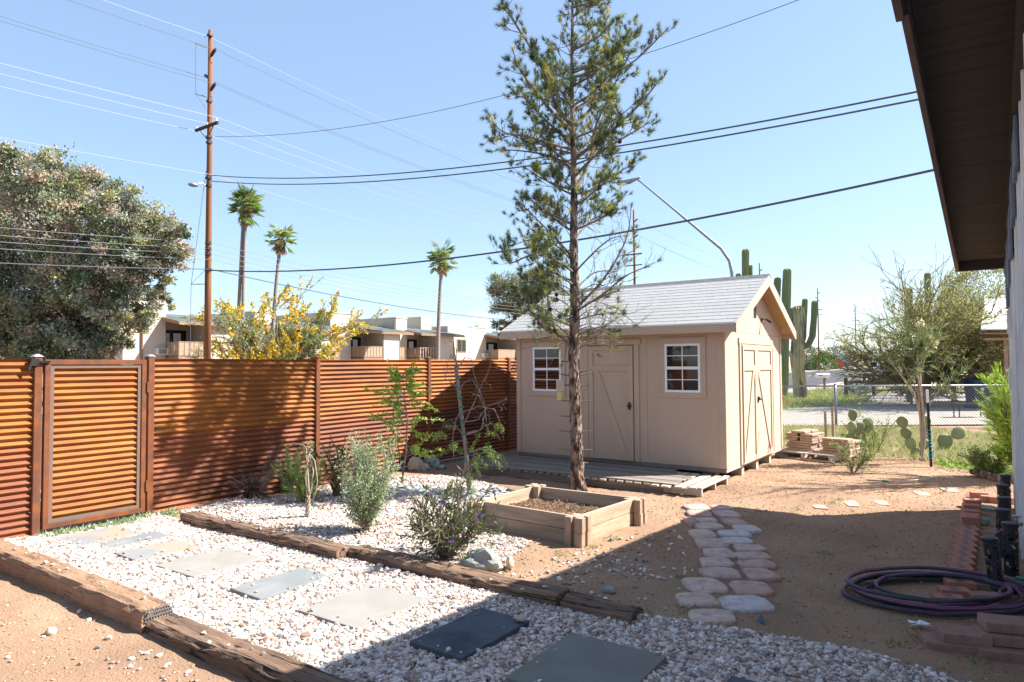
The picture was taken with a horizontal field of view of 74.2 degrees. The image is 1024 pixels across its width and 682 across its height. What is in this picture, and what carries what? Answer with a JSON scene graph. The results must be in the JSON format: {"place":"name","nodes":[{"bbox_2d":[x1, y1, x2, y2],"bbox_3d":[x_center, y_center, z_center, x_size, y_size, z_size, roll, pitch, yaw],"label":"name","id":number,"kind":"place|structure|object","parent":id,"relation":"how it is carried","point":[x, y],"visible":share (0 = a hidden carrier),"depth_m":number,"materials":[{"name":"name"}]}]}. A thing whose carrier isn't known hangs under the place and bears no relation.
{"place":"outdoors","nodes":[
{"label":"outdoors","id":0,"kind":"place"},
{"bbox_2d":[98,297,515,359],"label":"apartment building","id":1,"kind":"structure","parent":0,"point":[388,338],"depth_m":71.56,"materials":[{"name":"paint"}]},
{"bbox_2d":[165,330,185,356],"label":"sliding door","id":2,"kind":"structure","parent":1,"relation":"in","point":[171,335],"depth_m":56.19,"materials":[{"name":"black"}]},
{"bbox_2d":[40,368,881,489],"bbox_3d":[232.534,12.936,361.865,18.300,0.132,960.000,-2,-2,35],"label":"street","id":3,"kind":"structure","parent":0,"point":[813,380],"depth_m":73.65,"materials":[{"name":"asphalt"}]},
{"bbox_2d":[0,0,1005,362],"label":"sky","id":4,"kind":"structure","parent":0,"point":[391,60],"materials":[{"name":"blue"}]},
{"bbox_2d":[0,363,1023,681],"bbox_3d":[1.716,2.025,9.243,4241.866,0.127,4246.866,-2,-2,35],"label":"ground","id":5,"kind":"structure","parent":0,"point":[806,627],"depth_m":5.84,"materials":[{"name":"soil"}]},
{"bbox_2d":[0,354,43,538],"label":"corrugated fence","id":6,"kind":"object","parent":5,"relation":"on","point":[20,426],"visible":0.94,"depth_m":6.92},
{"bbox_2d":[0,539,173,633],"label":"railroad tie","id":7,"kind":"object","parent":5,"relation":"on","point":[128,607],"visible":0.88,"depth_m":5.01,"materials":[{"name":"wood"}]},
{"bbox_2d":[54,525,142,545],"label":"paving slab","id":8,"kind":"structure","parent":5,"relation":"on","point":[106,534],"depth_m":6.94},
{"bbox_2d":[0,140,197,359],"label":"eucalyptus tree","id":9,"kind":"object","parent":5,"relation":"on","point":[46,318],"visible":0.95,"depth_m":30.68,"materials":[{"name":"green plant"}]},
{"bbox_2d":[38,507,184,537],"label":"weeds","id":10,"kind":"object","parent":5,"relation":"on","point":[166,512],"visible":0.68,"depth_m":7.46,"materials":[{"name":"green plant"}]},
{"bbox_2d":[95,531,169,547],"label":"paving slab","id":11,"kind":"structure","parent":5,"relation":"on","point":[155,535],"depth_m":6.76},
{"bbox_2d":[113,540,198,561],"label":"paving slab","id":12,"kind":"structure","parent":5,"relation":"on","point":[151,550],"depth_m":6.33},
{"bbox_2d":[188,29,218,358],"bbox_3d":[-14.502,-5.836,32.031,1.465,18.155,1.361,0,-2,-7],"label":"utility pole","id":13,"kind":"object","parent":5,"relation":"on","point":[209,125],"visible":0.98,"depth_m":32.03,"materials":[{"name":"brown wood"}]},
{"bbox_2d":[0,262,846,362],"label":"power line","id":14,"kind":"object","parent":13,"relation":"attached to","point":[246,277],"visible":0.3,"depth_m":32.92,"materials":[{"name":"grey metal"}]},
{"bbox_2d":[0,137,875,342],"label":"power line","id":15,"kind":"object","parent":13,"relation":"attached to","point":[261,190],"visible":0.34,"depth_m":33.35,"materials":[{"name":"grey"}]},
{"bbox_2d":[2,21,877,327],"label":"power line","id":16,"kind":"object","parent":13,"relation":"attached to","point":[322,129],"visible":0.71,"depth_m":34.22,"materials":[{"name":"grey metal"}]},
{"bbox_2d":[215,0,797,136],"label":"service cable","id":17,"kind":"object","parent":13,"relation":"attached to","point":[509,93],"visible":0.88,"depth_m":23.63,"materials":[{"name":"rubber"}]},
{"bbox_2d":[211,91,916,178],"bbox_3d":[-2.836,-6.306,22.140,30.242,3.977,0.038,-2,-3,41],"label":"service cable","id":18,"kind":"object","parent":13,"relation":"attached to","point":[617,145],"visible":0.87,"depth_m":16.34,"materials":[{"name":"rubber"}]},
{"bbox_2d":[211,99,917,184],"bbox_3d":[-2.837,-6.092,22.132,30.239,3.849,0.038,-2,-3,41],"label":"service cable","id":19,"kind":"object","parent":13,"relation":"attached to","point":[619,152],"visible":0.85,"depth_m":16.33,"materials":[{"name":"rubber"}]},
{"bbox_2d":[210,169,933,271],"bbox_3d":[-2.481,-3.205,22.531,30.118,1.116,0.053,-2,-3,39],"label":"service cable","id":20,"kind":"object","parent":13,"relation":"attached to","point":[828,192],"visible":0.95,"depth_m":17.18,"materials":[{"name":"rubber"}]},
{"bbox_2d":[156,548,264,577],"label":"paving slab","id":21,"kind":"structure","parent":5,"relation":"on","point":[202,564],"depth_m":5.94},
{"bbox_2d":[227,182,265,356],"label":"palm tree","id":22,"kind":"object","parent":5,"relation":"on","point":[248,202],"visible":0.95,"depth_m":48.05,"materials":[{"name":"green plant"}]},
{"bbox_2d":[145,613,348,681],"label":"railroad tie","id":23,"kind":"object","parent":5,"relation":"on","point":[239,658],"visible":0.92,"depth_m":3.96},
{"bbox_2d":[230,472,273,499],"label":"dead yucca","id":24,"kind":"object","parent":5,"relation":"on","point":[249,487],"visible":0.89,"depth_m":8.52,"materials":[{"name":"brown plant"}]},
{"bbox_2d":[1,534,530,681],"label":"stray gravel","id":25,"kind":"structure","parent":5,"relation":"on","point":[130,665],"depth_m":4.07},
{"bbox_2d":[180,511,353,559],"bbox_3d":[-2.586,1.982,6.898,2.670,0.185,0.232,-2,-2,35],"label":"railroad tie","id":26,"kind":"object","parent":5,"relation":"on","point":[319,547],"visible":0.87,"depth_m":6.69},
{"bbox_2d":[258,434,295,493],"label":"dry stalks","id":27,"kind":"object","parent":5,"relation":"on","point":[267,476],"visible":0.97,"depth_m":8.54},
{"bbox_2d":[230,567,327,600],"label":"paving slab","id":28,"kind":"structure","parent":5,"relation":"on","point":[274,585],"depth_m":5.32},
{"bbox_2d":[263,224,298,339],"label":"palm tree","id":29,"kind":"object","parent":5,"relation":"on","point":[280,243],"visible":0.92,"depth_m":50.36,"materials":[{"name":"green plant"}]},
{"bbox_2d":[180,275,388,359],"bbox_3d":[-13.281,-0.390,40.543,11.835,7.616,7.939,1,-2,-23],"label":"flowering tree","id":30,"kind":"object","parent":5,"relation":"on","point":[242,340],"visible":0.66,"depth_m":39.40,"materials":[{"name":"yellow plant"}]},
{"bbox_2d":[269,440,333,502],"bbox_3d":[-2.639,1.672,8.630,0.672,0.797,0.698,-1,-2,10],"label":"rosemary bush","id":31,"kind":"object","parent":5,"relation":"on","point":[296,476],"visible":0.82,"depth_m":8.56,"materials":[{"name":"green plant"}]},
{"bbox_2d":[293,442,317,517],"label":"braided plant","id":32,"kind":"object","parent":5,"relation":"on","point":[308,506],"visible":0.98,"depth_m":7.71,"materials":[{"name":"beige plant"}]},
{"bbox_2d":[144,354,516,514],"bbox_3d":[-1.484,1.274,11.940,0.116,1.998,9.790,-2,-2,35],"label":"corrugated fence","id":33,"kind":"object","parent":5,"relation":"on","point":[214,427],"visible":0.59,"depth_m":9.46,"materials":[{"name":"metal"}]},
{"bbox_2d":[27,359,148,529],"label":"metal gate","id":34,"kind":"structure","parent":33,"relation":"attached to","point":[93,459],"depth_m":7.46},
{"bbox_2d":[309,436,370,496],"bbox_3d":[-2.310,1.675,9.043,0.584,0.831,0.764,-2,-2,35],"label":"dark shrub","id":35,"kind":"object","parent":5,"relation":"on","point":[335,484],"visible":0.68,"depth_m":9.01,"materials":[{"name":"green plant"}]},
{"bbox_2d":[178,475,531,564],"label":"gravel","id":36,"kind":"structure","parent":5,"relation":"on","point":[333,524],"depth_m":7.68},
{"bbox_2d":[298,584,426,629],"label":"paving slab","id":37,"kind":"structure","parent":5,"relation":"on","point":[356,608],"depth_m":4.82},
{"bbox_2d":[333,423,404,531],"bbox_3d":[-1.509,1.438,7.088,0.742,1.127,0.859,0,-2,-13],"label":"sage bush","id":38,"kind":"object","parent":5,"relation":"on","point":[369,489],"visible":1,"depth_m":6.97,"materials":[{"name":"green plant"}]},
{"bbox_2d":[321,481,515,508],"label":"river rocks","id":39,"kind":"object","parent":5,"relation":"on","point":[418,488],"visible":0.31,"depth_m":9.20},
{"bbox_2d":[363,359,444,480],"bbox_3d":[-1.496,1.069,9.199,1.112,1.689,0.951,0,-2,-1],"label":"young tree","id":40,"kind":"object","parent":39,"relation":"on","point":[410,386],"visible":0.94,"depth_m":9.24,"materials":[{"name":"green plant"}]},
{"bbox_2d":[426,238,457,359],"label":"palm tree","id":41,"kind":"object","parent":5,"relation":"on","point":[444,266],"visible":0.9,"depth_m":69.60,"materials":[{"name":"green plant"}]},
{"bbox_2d":[389,462,507,559],"bbox_3d":[-0.533,1.536,6.052,1.121,0.945,1.025,-2,-2,35],"label":"purple flowered bush","id":42,"kind":"object","parent":5,"relation":"on","point":[451,541],"visible":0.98,"depth_m":5.96,"materials":[{"name":"green plant"}]},
{"bbox_2d":[348,544,569,606],"bbox_3d":[-0.525,1.933,5.574,2.226,0.164,0.240,-2,-2,35],"label":"railroad tie","id":43,"kind":"object","parent":5,"relation":"on","point":[552,595],"visible":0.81,"depth_m":5.42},
{"bbox_2d":[410,608,529,661],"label":"paving slab","id":44,"kind":"structure","parent":5,"relation":"on","point":[468,634],"depth_m":4.30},
{"bbox_2d":[431,338,508,494],"bbox_3d":[-0.578,1.014,9.076,1.070,2.123,0.612,0,-2,-1],"label":"staked sapling","id":45,"kind":"object","parent":5,"relation":"on","point":[454,447],"visible":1,"depth_m":9.08,"materials":[{"name":"green"}]},
{"bbox_2d":[459,547,502,572],"bbox_3d":[-0.275,1.888,5.790,0.414,0.260,0.266,-2,-2,35],"label":"boulder","id":46,"kind":"object","parent":5,"relation":"on","point":[483,558],"visible":0.74,"depth_m":5.69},
{"bbox_2d":[3,513,970,681],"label":"gravel","id":47,"kind":"structure","parent":5,"relation":"on","point":[718,655],"depth_m":4.46,"materials":[{"name":"gravel"}]},
{"bbox_2d":[69,527,658,681],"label":"stray gravel","id":48,"kind":"structure","parent":47,"relation":"on","point":[372,586],"depth_m":5.22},
{"bbox_2d":[0,453,1023,681],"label":"dirt clods","id":49,"kind":"object","parent":5,"relation":"on","point":[597,578],"visible":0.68,"depth_m":6.43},
{"bbox_2d":[482,266,566,359],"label":"pine tree","id":50,"kind":"object","parent":5,"relation":"on","point":[499,284],"visible":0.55,"depth_m":79.14,"materials":[{"name":"green plant"}]},
{"bbox_2d":[80,475,1007,669],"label":"weeds","id":51,"kind":"object","parent":5,"relation":"on","point":[893,641],"visible":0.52,"depth_m":5.59,"materials":[{"name":"green plant"}]},
{"bbox_2d":[466,483,646,547],"bbox_3d":[0.477,1.867,7.367,1.557,0.303,1.343,-2,-2,35],"label":"raised bed","id":52,"kind":"object","parent":5,"relation":"on","point":[577,519],"visible":0.95,"depth_m":7.16,"materials":[{"name":"beige wood"}]},
{"bbox_2d":[478,0,679,491],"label":"pine tree","id":53,"kind":"object","parent":5,"relation":"on","point":[551,85],"visible":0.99,"depth_m":9.34,"materials":[{"name":"green plant"}]},
{"bbox_2d":[470,455,698,492],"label":"pallet deck","id":54,"kind":"structure","parent":5,"relation":"on","point":[634,478],"depth_m":10.20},
{"bbox_2d":[506,632,665,681],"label":"paving slab","id":55,"kind":"structure","parent":5,"relation":"on","point":[575,657],"depth_m":3.87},
{"bbox_2d":[560,591,643,624],"bbox_3d":[0.623,1.906,4.773,0.574,0.142,0.215,-2,-2,35],"label":"railroad tie","id":56,"kind":"object","parent":5,"relation":"on","point":[590,605],"visible":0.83,"depth_m":4.71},
{"bbox_2d":[500,274,795,476],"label":"garden shed","id":57,"kind":"structure","parent":5,"relation":"on","point":[692,381],"depth_m":10.83,"materials":[{"name":"brown wood"}]},
{"bbox_2d":[528,341,565,395],"bbox_3d":[0.601,0.479,11.659,0.750,0.931,0.024,-2,-2,35],"label":"window","id":58,"kind":"structure","parent":57,"relation":"in","point":[543,376],"depth_m":11.68,"materials":[{"name":"white plastic"}]},
{"bbox_2d":[588,345,633,460],"bbox_3d":[1.575,0.991,10.906,0.797,1.825,0.098,-2,-2,35],"label":"door","id":59,"kind":"structure","parent":57,"relation":"in","point":[610,389],"depth_m":10.93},
{"bbox_2d":[659,337,706,397],"bbox_3d":[2.582,0.404,10.257,0.740,0.914,0.024,-2,-2,35],"label":"window","id":60,"kind":"structure","parent":57,"relation":"in","point":[682,366],"depth_m":10.25,"materials":[{"name":"white plastic"}]},
{"bbox_2d":[741,344,757,464],"bbox_3d":[3.798,0.990,10.815,0.030,1.863,0.768,-2,-2,35],"label":"door","id":61,"kind":"structure","parent":57,"relation":"in","point":[749,359],"depth_m":10.82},
{"bbox_2d":[756,345,773,458],"bbox_3d":[4.306,1.012,11.530,0.030,1.863,0.978,-2,-2,35],"label":"door","id":62,"kind":"structure","parent":57,"relation":"in","point":[765,422],"depth_m":11.55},
{"bbox_2d":[616,176,733,276],"bbox_3d":[7.758,-2.713,32.602,5.890,11.086,0.340,-2,-2,35],"label":"street lamp","id":63,"kind":"object","parent":5,"relation":"on","point":[632,180],"visible":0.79,"depth_m":32.12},
{"bbox_2d":[660,474,729,495],"bbox_3d":[2.555,1.993,9.409,0.540,0.107,1.300,-2,-2,35],"label":"wooden pallet","id":64,"kind":"object","parent":5,"relation":"on","point":[696,484],"visible":0.98,"depth_m":9.16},
{"bbox_2d":[675,592,720,607],"bbox_3d":[1.355,1.914,4.971,0.300,0.062,0.274,0,-2,-3],"label":"flagstone","id":65,"kind":"object","parent":5,"relation":"on","point":[703,599],"visible":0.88,"depth_m":4.92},
{"bbox_2d":[681,577,728,593],"bbox_3d":[1.504,1.924,5.285,0.316,0.062,0.372,0,-2,-5],"label":"flagstone","id":66,"kind":"object","parent":5,"relation":"on","point":[710,585],"visible":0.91,"depth_m":5.24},
{"bbox_2d":[694,537,729,549],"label":"flagstone","id":67,"kind":"object","parent":5,"relation":"on","point":[702,543],"visible":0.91,"depth_m":6.46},
{"bbox_2d":[688,609,736,625],"bbox_3d":[1.371,1.902,4.638,0.319,0.062,0.248,0,-2,2],"label":"flagstone","id":68,"kind":"object","parent":5,"relation":"on","point":[716,617],"visible":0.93,"depth_m":4.59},
{"bbox_2d":[699,557,734,568],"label":"flagstone","id":69,"kind":"object","parent":5,"relation":"on","point":[706,562],"visible":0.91,"depth_m":5.85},
{"bbox_2d":[699,567,740,580],"bbox_3d":[1.721,1.933,5.597,0.315,0.063,0.268,0,-2,1],"label":"flagstone","id":70,"kind":"object","parent":5,"relation":"on","point":[724,573],"visible":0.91,"depth_m":5.55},
{"bbox_2d":[703,548,736,560],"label":"flagstone","id":71,"kind":"object","parent":5,"relation":"on","point":[721,552],"visible":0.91,"depth_m":6.15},
{"bbox_2d":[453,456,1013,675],"bbox_3d":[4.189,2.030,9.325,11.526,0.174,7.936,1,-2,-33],"label":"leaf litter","id":72,"kind":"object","parent":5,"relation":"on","point":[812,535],"visible":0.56,"depth_m":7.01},
{"bbox_2d":[718,595,775,612],"bbox_3d":[1.684,1.909,4.884,0.368,0.061,0.316,0,-2,-3],"label":"flagstone","id":73,"kind":"object","parent":5,"relation":"on","point":[747,604],"visible":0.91,"depth_m":4.83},
{"bbox_2d":[729,580,774,596],"bbox_3d":[1.843,1.919,5.214,0.301,0.063,0.316,0,-2,1],"label":"flagstone","id":74,"kind":"object","parent":5,"relation":"on","point":[739,587],"visible":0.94,"depth_m":5.16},
{"bbox_2d":[734,551,770,560],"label":"flagstone","id":75,"kind":"object","parent":5,"relation":"on","point":[750,555],"visible":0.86,"depth_m":6.04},
{"bbox_2d":[736,559,776,570],"bbox_3d":[2.110,1.938,5.827,0.317,0.063,0.228,0,-2,-2],"label":"flagstone","id":76,"kind":"object","parent":5,"relation":"on","point":[760,563],"visible":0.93,"depth_m":5.80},
{"bbox_2d":[742,568,779,582],"bbox_3d":[2.046,1.929,5.552,0.261,0.063,0.309,0,-2,3],"label":"flagstone","id":77,"kind":"object","parent":5,"relation":"on","point":[764,575],"visible":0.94,"depth_m":5.50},
{"bbox_2d":[774,448,858,462],"bbox_3d":[5.640,2.082,12.532,1.150,0.130,1.082,1,-3,-42],"label":"wooden pallet","id":78,"kind":"object","parent":5,"relation":"on","point":[804,455],"visible":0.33,"depth_m":12.23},
{"bbox_2d":[782,391,877,408],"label":"verge grass","id":79,"kind":"structure","parent":5,"relation":"on","point":[818,398],"depth_m":28.57,"materials":[{"name":"green plant"}]},
{"bbox_2d":[828,434,880,472],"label":"weedy plant","id":80,"kind":"object","parent":5,"relation":"on","point":[848,460],"visible":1,"depth_m":10.75,"materials":[{"name":"green plant"}]},
{"bbox_2d":[846,409,873,446],"bbox_3d":[6.521,1.729,12.734,0.589,0.894,0.098,0,-2,1],"label":"prickly pear","id":81,"kind":"object","parent":5,"relation":"on","point":[858,428],"visible":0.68,"depth_m":12.72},
{"bbox_2d":[836,406,898,453],"bbox_3d":[6.817,1.713,12.927,1.011,0.909,0.945,-2,-3,42],"label":"weedy plant","id":82,"kind":"object","parent":5,"relation":"on","point":[873,438],"visible":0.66,"depth_m":12.81,"materials":[{"name":"green plant"}]},
{"bbox_2d":[782,383,1002,426],"bbox_3d":[10.263,1.766,18.055,8.883,1.296,0.078,0,-2,2],"label":"chain link fence","id":83,"kind":"object","parent":5,"relation":"on","point":[835,385],"visible":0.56,"depth_m":18.06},
{"bbox_2d":[782,422,1012,470],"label":"weedy grass","id":84,"kind":"structure","parent":5,"relation":"on","point":[977,438],"depth_m":13.79,"materials":[{"name":"green plant"}]},
{"bbox_2d":[809,244,1008,405],"bbox_3d":[16.453,-0.232,26.639,8.638,7.774,8.732,1,-2,-28],"label":"palo verde tree","id":85,"kind":"object","parent":5,"relation":"on","point":[959,327],"visible":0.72,"depth_m":25.45,"materials":[{"name":"green plant"}]},
{"bbox_2d":[896,415,931,459],"bbox_3d":[7.281,1.753,12.241,0.608,0.811,0.130,0,-2,3],"label":"prickly pear","id":86,"kind":"object","parent":5,"relation":"on","point":[902,422],"visible":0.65,"depth_m":12.22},
{"bbox_2d":[879,347,958,405],"bbox_3d":[15.858,1.274,26.471,2.817,2.695,2.770,-2,-2,35],"label":"bush","id":87,"kind":"object","parent":5,"relation":"on","point":[926,383],"visible":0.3,"depth_m":25.83,"materials":[{"name":"green plant"}]},
{"bbox_2d":[867,316,974,461],"bbox_3d":[7.059,0.813,11.709,1.661,2.536,0.801,0,-2,-2],"label":"oleander","id":88,"kind":"object","parent":5,"relation":"on","point":[920,344],"visible":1,"depth_m":11.70,"materials":[{"name":"green plant"}]},
{"bbox_2d":[841,529,1023,616],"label":"garden hose","id":89,"kind":"object","parent":5,"relation":"on","point":[962,607],"visible":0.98,"depth_m":4.87,"materials":[{"name":"purple"}]},
{"bbox_2d":[919,631,977,654],"bbox_3d":[2.722,1.861,4.148,0.360,0.060,0.170,-1,-2,18],"label":"brick","id":90,"kind":"object","parent":5,"relation":"on","point":[931,640],"visible":0.58,"depth_m":4.10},
{"bbox_2d":[935,623,992,646],"bbox_3d":[2.765,1.801,4.144,0.260,0.060,0.170,-1,-2,18],"label":"brick","id":91,"kind":"object","parent":90,"relation":"on","point":[960,634],"visible":0.98,"depth_m":4.09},
{"bbox_2d":[937,426,965,450],"bbox_3d":[8.223,1.877,12.657,0.559,0.568,0.044,0,-2,0],"label":"prickly pear","id":92,"kind":"object","parent":5,"relation":"on","point":[944,441],"visible":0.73,"depth_m":12.65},
{"bbox_2d":[936,585,970,597],"bbox_3d":[3.310,1.881,5.064,0.200,0.061,0.115,-1,-2,14],"label":"brick","id":93,"kind":"object","parent":5,"relation":"on","point":[963,591],"visible":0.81,"depth_m":5.03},
{"bbox_2d":[891,0,1023,559],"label":"house","id":94,"kind":"structure","parent":5,"relation":"on","point":[966,57],"depth_m":4.83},
{"bbox_2d":[943,577,977,589],"bbox_3d":[3.468,1.882,5.238,0.200,0.061,0.115,-1,-2,14],"label":"brick","id":95,"kind":"object","parent":5,"relation":"on","point":[969,584],"visible":0.89,"depth_m":5.20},
{"bbox_2d":[934,268,1005,379],"bbox_3d":[24.258,-0.957,33.889,5.334,7.567,5.510,-2,-2,35],"label":"tree","id":96,"kind":"object","parent":5,"relation":"on","point":[962,275],"visible":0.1,"depth_m":34.05,"materials":[{"name":"green plant"}]},
{"bbox_2d":[936,447,1012,473],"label":"ground cover","id":97,"kind":"object","parent":5,"relation":"on","point":[951,463],"visible":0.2,"depth_m":11.11,"materials":[{"name":"green plant"}]},
{"bbox_2d":[954,444,1011,476],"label":"creosote bush","id":98,"kind":"object","parent":5,"relation":"on","point":[985,462],"visible":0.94,"depth_m":10.19,"materials":[{"name":"green plant"}]},
{"bbox_2d":[980,535,1004,591],"bbox_3d":[3.713,1.715,5.219,0.118,0.399,0.156,1,-2,-28],"label":"solar light","id":99,"kind":"object","parent":5,"relation":"on","point":[989,543],"visible":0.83,"depth_m":5.19,"materials":[{"name":"black"}]},
{"bbox_2d":[973,361,1012,464],"bbox_3d":[7.622,1.169,10.099,1.244,1.779,1.230,-2,-2,35],"label":"desert broom","id":100,"kind":"object","parent":5,"relation":"on","point":[1000,417],"visible":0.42,"depth_m":10.14,"materials":[{"name":"green plant"}]},
{"bbox_2d":[979,298,1009,405],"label":"neighbour house","id":101,"kind":"structure","parent":5,"relation":"on","point":[999,325],"depth_m":24.63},
{"bbox_2d":[977,646,1023,662],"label":"brick","id":102,"kind":"object","parent":5,"relation":"on","point":[1001,653],"visible":0.59,"depth_m":3.97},
{"bbox_2d":[973,624,1023,648],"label":"brick","id":103,"kind":"object","parent":102,"relation":"on","point":[1008,640],"visible":0.69,"depth_m":4.02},
{"bbox_2d":[977,612,1023,634],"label":"brick","id":104,"kind":"object","parent":103,"relation":"on","point":[1000,623],"visible":1,"depth_m":4.08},
{"bbox_2d":[994,508,1010,557],"bbox_3d":[4.414,1.721,6.079,0.120,0.430,0.120,-2,-2,35],"label":"solar light","id":105,"kind":"object","parent":5,"relation":"on","point":[1004,513],"visible":0.38,"depth_m":6.05,"materials":[{"name":"black"}]},
{"bbox_2d":[1001,521,1019,576],"bbox_3d":[4.101,1.706,5.561,0.120,0.433,0.120,-2,-2,35],"label":"solar light","id":106,"kind":"object","parent":5,"relation":"on","point":[1011,538],"visible":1,"depth_m":5.53,"materials":[{"name":"black"}]},
{"bbox_2d":[497,529,693,609],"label":"stray gravel","id":107,"kind":"structure","parent":0,"point":[631,569],"depth_m":5.77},
{"bbox_2d":[789,367,881,372],"bbox_3d":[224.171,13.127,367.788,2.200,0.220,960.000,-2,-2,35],"label":"pavement","id":108,"kind":"structure","parent":0,"point":[826,370],"depth_m":141.34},
{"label":"utility pole","id":109,"kind":"object","parent":108,"relation":"on","visible":0},
{"bbox_2d":[1,63,855,332],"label":"power line","id":110,"kind":"object","parent":109,"relation":"attached to","point":[311,153],"visible":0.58,"depth_m":34.19,"materials":[{"name":"grey"}]},
{"bbox_2d":[782,392,993,425],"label":"driveway","id":111,"kind":"structure","parent":0,"point":[799,413],"depth_m":22.90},
{"bbox_2d":[774,268,790,396],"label":"saguaro cactus","id":112,"kind":"object","parent":111,"relation":"on","point":[786,290],"visible":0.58,"depth_m":32.91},
{"bbox_2d":[787,298,817,398],"bbox_3d":[13.498,0.390,31.493,1.588,4.760,0.623,0,-2,3],"label":"saguaro cactus","id":113,"kind":"object","parent":111,"relation":"on","point":[798,319],"visible":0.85,"depth_m":31.35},
{"bbox_2d":[961,378,991,407],"bbox_3d":[17.137,1.947,24.963,0.680,1.127,0.758,0,-2,0],"label":"wheelie bin","id":114,"kind":"object","parent":111,"relation":"on","point":[971,391],"visible":0.65,"depth_m":24.70,"materials":[{"name":"blue"}]},
{"bbox_2d":[954,342,994,377],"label":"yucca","id":115,"kind":"object","parent":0,"point":[972,373],"visible":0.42,"depth_m":25.33,"materials":[{"name":"green plant"}]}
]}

